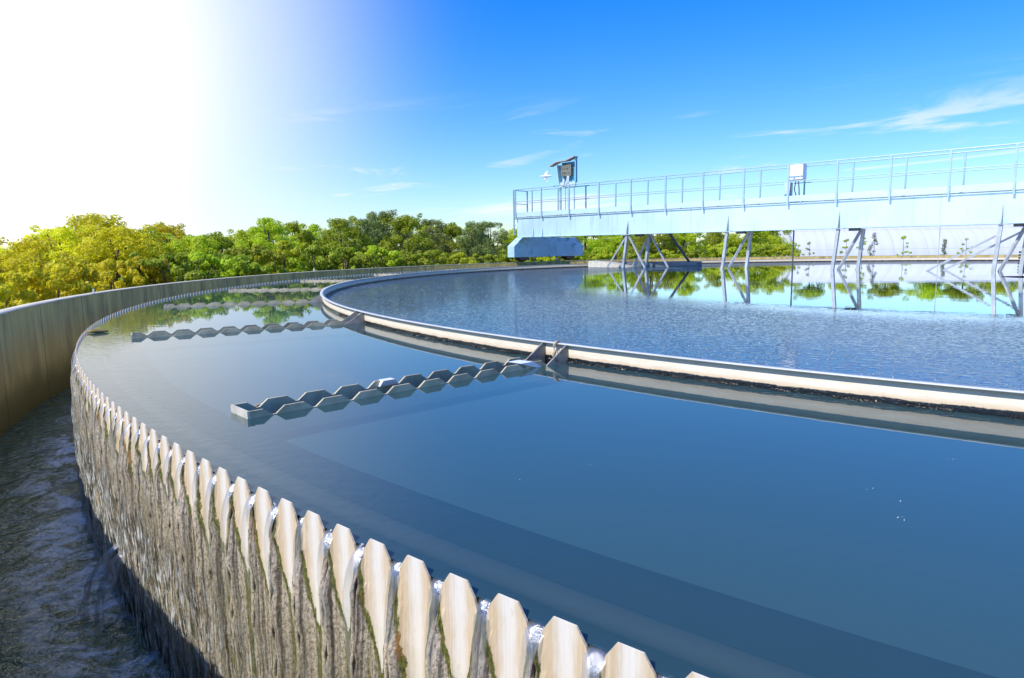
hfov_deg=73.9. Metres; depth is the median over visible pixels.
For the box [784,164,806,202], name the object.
junction box
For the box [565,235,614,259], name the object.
deciduous tree
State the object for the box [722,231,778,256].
deciduous tree
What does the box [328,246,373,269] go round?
shrub
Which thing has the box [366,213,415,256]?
deciduous tree
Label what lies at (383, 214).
pine tree
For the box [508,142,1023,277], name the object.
scraper bridge
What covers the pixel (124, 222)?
deciduous tree
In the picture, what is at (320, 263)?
shrub
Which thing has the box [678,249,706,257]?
shrub
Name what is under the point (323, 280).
overflow trough
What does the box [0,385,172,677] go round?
channel water
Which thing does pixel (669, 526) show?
water
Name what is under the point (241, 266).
shrub
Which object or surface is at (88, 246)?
deciduous tree
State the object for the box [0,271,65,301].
shrub
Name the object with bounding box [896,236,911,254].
sapling
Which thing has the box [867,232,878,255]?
spruce sapling
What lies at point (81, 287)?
shrub
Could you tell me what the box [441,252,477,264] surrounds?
shrub
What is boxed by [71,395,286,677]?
falling water
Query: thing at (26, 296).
shrub
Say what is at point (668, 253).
shrub
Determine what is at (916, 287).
water
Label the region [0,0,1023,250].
sky
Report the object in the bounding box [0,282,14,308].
shrub
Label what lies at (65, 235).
deciduous tree
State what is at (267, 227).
deciduous tree
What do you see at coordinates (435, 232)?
pine tree
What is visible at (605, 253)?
shrub
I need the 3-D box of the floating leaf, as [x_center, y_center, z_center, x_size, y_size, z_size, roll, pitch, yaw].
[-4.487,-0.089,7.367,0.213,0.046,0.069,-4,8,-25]
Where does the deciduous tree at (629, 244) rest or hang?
on the ground
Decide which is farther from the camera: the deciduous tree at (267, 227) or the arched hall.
the arched hall
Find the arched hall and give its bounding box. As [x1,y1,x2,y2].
[778,224,1023,256]
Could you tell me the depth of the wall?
10.30 m
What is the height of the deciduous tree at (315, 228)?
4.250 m
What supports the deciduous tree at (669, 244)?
on the ground
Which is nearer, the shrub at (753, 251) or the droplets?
the droplets
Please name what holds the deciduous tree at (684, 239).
on the ground
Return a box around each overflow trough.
[131,319,347,338]
[164,299,309,307]
[228,287,325,290]
[231,357,546,418]
[300,279,356,281]
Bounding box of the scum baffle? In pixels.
[308,257,1023,418]
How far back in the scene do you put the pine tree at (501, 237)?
39.77 m
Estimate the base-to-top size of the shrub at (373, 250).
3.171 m
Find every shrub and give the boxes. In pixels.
[0,265,41,306]
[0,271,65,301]
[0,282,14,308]
[15,259,95,300]
[43,263,114,296]
[83,257,144,289]
[109,254,174,289]
[118,251,203,284]
[169,250,236,281]
[199,254,272,279]
[220,244,290,276]
[252,240,308,273]
[286,244,342,271]
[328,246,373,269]
[338,245,398,269]
[378,250,424,267]
[408,250,454,265]
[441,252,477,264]
[476,254,506,263]
[500,250,535,262]
[532,256,560,261]
[562,255,591,260]
[590,248,617,259]
[620,253,651,258]
[649,249,684,258]
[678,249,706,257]
[701,242,739,257]
[732,243,769,256]
[763,245,800,256]
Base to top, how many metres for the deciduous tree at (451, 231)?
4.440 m
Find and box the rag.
[552,340,559,356]
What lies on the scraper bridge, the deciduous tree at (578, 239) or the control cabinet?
the control cabinet
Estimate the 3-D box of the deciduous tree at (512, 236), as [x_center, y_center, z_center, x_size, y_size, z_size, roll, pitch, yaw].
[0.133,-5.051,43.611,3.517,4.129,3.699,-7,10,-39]
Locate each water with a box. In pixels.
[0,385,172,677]
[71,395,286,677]
[72,348,663,676]
[77,270,1023,677]
[326,260,1023,389]
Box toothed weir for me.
[71,266,1023,677]
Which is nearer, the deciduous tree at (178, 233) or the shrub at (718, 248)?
the deciduous tree at (178, 233)
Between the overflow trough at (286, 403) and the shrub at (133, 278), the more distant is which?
the shrub at (133, 278)
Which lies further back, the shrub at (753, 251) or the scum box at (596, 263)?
the shrub at (753, 251)
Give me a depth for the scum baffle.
4.33 m
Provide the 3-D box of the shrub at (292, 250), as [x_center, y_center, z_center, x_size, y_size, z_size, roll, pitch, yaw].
[-8.501,-1.879,24.571,3.547,3.374,3.817,6,10,41]
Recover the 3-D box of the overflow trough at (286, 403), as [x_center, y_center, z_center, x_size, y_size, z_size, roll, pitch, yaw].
[-0.550,0.308,4.351,2.372,0.149,0.245,-8,10,-42]
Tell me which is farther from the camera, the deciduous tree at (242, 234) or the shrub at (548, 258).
the shrub at (548, 258)
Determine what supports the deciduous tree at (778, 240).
on the ground
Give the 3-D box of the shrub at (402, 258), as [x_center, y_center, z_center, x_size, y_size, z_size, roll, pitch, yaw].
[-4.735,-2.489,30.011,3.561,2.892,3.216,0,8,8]
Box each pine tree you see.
[335,216,387,266]
[359,209,405,265]
[408,218,455,264]
[450,220,496,263]
[475,220,508,261]
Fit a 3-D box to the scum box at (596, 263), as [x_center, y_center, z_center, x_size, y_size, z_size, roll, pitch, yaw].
[5.299,-2.945,27.305,4.230,0.425,1.470,4,9,32]
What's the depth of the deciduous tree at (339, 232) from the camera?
39.02 m
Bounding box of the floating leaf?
[86,329,108,332]
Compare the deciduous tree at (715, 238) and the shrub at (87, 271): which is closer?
the shrub at (87, 271)
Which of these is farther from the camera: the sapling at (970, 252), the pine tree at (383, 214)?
the pine tree at (383, 214)
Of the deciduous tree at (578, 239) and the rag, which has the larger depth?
the deciduous tree at (578, 239)
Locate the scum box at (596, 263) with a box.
[588,260,701,266]
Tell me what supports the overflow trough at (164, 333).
attached to the scum baffle
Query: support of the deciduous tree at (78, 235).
on the ground
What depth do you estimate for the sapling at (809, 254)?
35.53 m
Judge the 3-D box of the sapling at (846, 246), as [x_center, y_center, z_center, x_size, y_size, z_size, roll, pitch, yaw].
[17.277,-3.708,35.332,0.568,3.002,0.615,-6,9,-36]
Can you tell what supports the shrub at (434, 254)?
on the ground
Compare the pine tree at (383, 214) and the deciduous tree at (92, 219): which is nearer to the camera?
the deciduous tree at (92, 219)
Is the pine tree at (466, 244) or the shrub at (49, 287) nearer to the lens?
the shrub at (49, 287)
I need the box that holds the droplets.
[92,309,664,677]
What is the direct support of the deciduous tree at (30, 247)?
on the ground
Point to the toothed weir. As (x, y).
(303, 604)
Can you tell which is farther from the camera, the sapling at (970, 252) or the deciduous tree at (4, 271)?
the sapling at (970, 252)
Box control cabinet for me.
[549,156,577,214]
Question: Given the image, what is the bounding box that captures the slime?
[339,314,1023,419]
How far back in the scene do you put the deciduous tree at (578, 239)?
38.94 m
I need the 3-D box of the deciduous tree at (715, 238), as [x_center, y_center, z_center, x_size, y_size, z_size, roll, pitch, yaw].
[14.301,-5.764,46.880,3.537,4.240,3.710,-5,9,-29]
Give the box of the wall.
[0,255,1020,436]
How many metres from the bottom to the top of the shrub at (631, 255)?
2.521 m
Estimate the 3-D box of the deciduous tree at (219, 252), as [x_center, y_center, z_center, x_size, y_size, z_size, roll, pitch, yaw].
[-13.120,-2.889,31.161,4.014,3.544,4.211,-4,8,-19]
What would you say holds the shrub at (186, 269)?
on the ground
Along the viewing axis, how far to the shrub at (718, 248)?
37.91 m
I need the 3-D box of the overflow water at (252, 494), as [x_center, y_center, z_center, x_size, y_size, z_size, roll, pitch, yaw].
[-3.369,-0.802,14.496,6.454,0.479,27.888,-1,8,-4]
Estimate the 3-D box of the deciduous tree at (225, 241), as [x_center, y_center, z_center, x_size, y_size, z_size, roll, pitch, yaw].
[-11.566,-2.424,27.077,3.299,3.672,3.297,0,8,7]
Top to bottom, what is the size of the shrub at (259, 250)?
3.216 m
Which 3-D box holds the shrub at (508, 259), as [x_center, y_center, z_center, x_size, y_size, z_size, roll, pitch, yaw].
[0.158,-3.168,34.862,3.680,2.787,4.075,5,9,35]
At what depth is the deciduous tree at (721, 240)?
48.16 m
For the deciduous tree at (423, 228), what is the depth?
42.85 m
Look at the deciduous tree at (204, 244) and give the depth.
22.97 m
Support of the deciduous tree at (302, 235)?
on the ground
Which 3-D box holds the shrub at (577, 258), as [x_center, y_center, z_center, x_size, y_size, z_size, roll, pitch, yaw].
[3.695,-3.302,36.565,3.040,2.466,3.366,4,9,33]
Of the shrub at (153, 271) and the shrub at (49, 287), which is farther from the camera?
the shrub at (153, 271)
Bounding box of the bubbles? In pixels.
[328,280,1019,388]
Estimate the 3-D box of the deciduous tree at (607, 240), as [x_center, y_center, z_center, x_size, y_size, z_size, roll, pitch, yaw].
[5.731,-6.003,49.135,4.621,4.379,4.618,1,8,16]
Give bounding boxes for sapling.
[802,242,814,255]
[840,239,848,253]
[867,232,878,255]
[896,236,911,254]
[940,239,946,254]
[957,238,972,253]
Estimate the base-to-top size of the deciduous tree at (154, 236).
3.804 m
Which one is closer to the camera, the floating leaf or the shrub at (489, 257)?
the floating leaf
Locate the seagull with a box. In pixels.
[540,170,551,181]
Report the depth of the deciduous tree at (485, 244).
43.20 m
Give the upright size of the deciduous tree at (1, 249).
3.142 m
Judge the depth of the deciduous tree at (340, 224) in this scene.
30.66 m
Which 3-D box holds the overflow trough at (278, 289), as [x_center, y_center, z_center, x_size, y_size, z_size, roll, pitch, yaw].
[-4.936,-1.035,14.841,2.372,0.143,0.231,-1,8,-2]
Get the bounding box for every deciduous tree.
[0,224,104,285]
[0,236,97,303]
[0,246,44,269]
[0,253,20,273]
[0,287,20,307]
[33,232,115,287]
[37,212,131,294]
[61,224,183,293]
[65,221,129,247]
[108,226,182,285]
[150,222,208,270]
[163,233,233,278]
[202,231,236,272]
[212,247,235,257]
[220,229,253,255]
[233,217,305,273]
[260,221,327,269]
[295,223,332,261]
[296,216,381,268]
[327,224,365,247]
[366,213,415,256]
[377,213,443,267]
[405,222,453,240]
[428,222,480,263]
[452,226,493,256]
[494,228,527,254]
[528,236,580,260]
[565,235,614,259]
[582,235,609,259]
[597,235,639,259]
[614,235,658,259]
[616,233,686,258]
[662,233,714,257]
[700,232,739,257]
[702,232,737,257]
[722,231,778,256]
[759,230,801,256]
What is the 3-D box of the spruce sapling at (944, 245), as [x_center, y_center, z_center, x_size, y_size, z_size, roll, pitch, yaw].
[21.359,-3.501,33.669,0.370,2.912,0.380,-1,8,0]
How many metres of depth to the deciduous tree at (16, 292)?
13.27 m
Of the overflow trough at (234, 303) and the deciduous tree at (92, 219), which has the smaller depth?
the overflow trough at (234, 303)
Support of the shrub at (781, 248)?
on the ground
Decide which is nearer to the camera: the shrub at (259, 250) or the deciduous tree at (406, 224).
the shrub at (259, 250)
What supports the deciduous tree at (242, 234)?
on the ground
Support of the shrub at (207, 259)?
on the ground
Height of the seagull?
0.466 m
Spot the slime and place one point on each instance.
(836, 396)
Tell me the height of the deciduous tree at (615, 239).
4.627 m
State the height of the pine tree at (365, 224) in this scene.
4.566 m

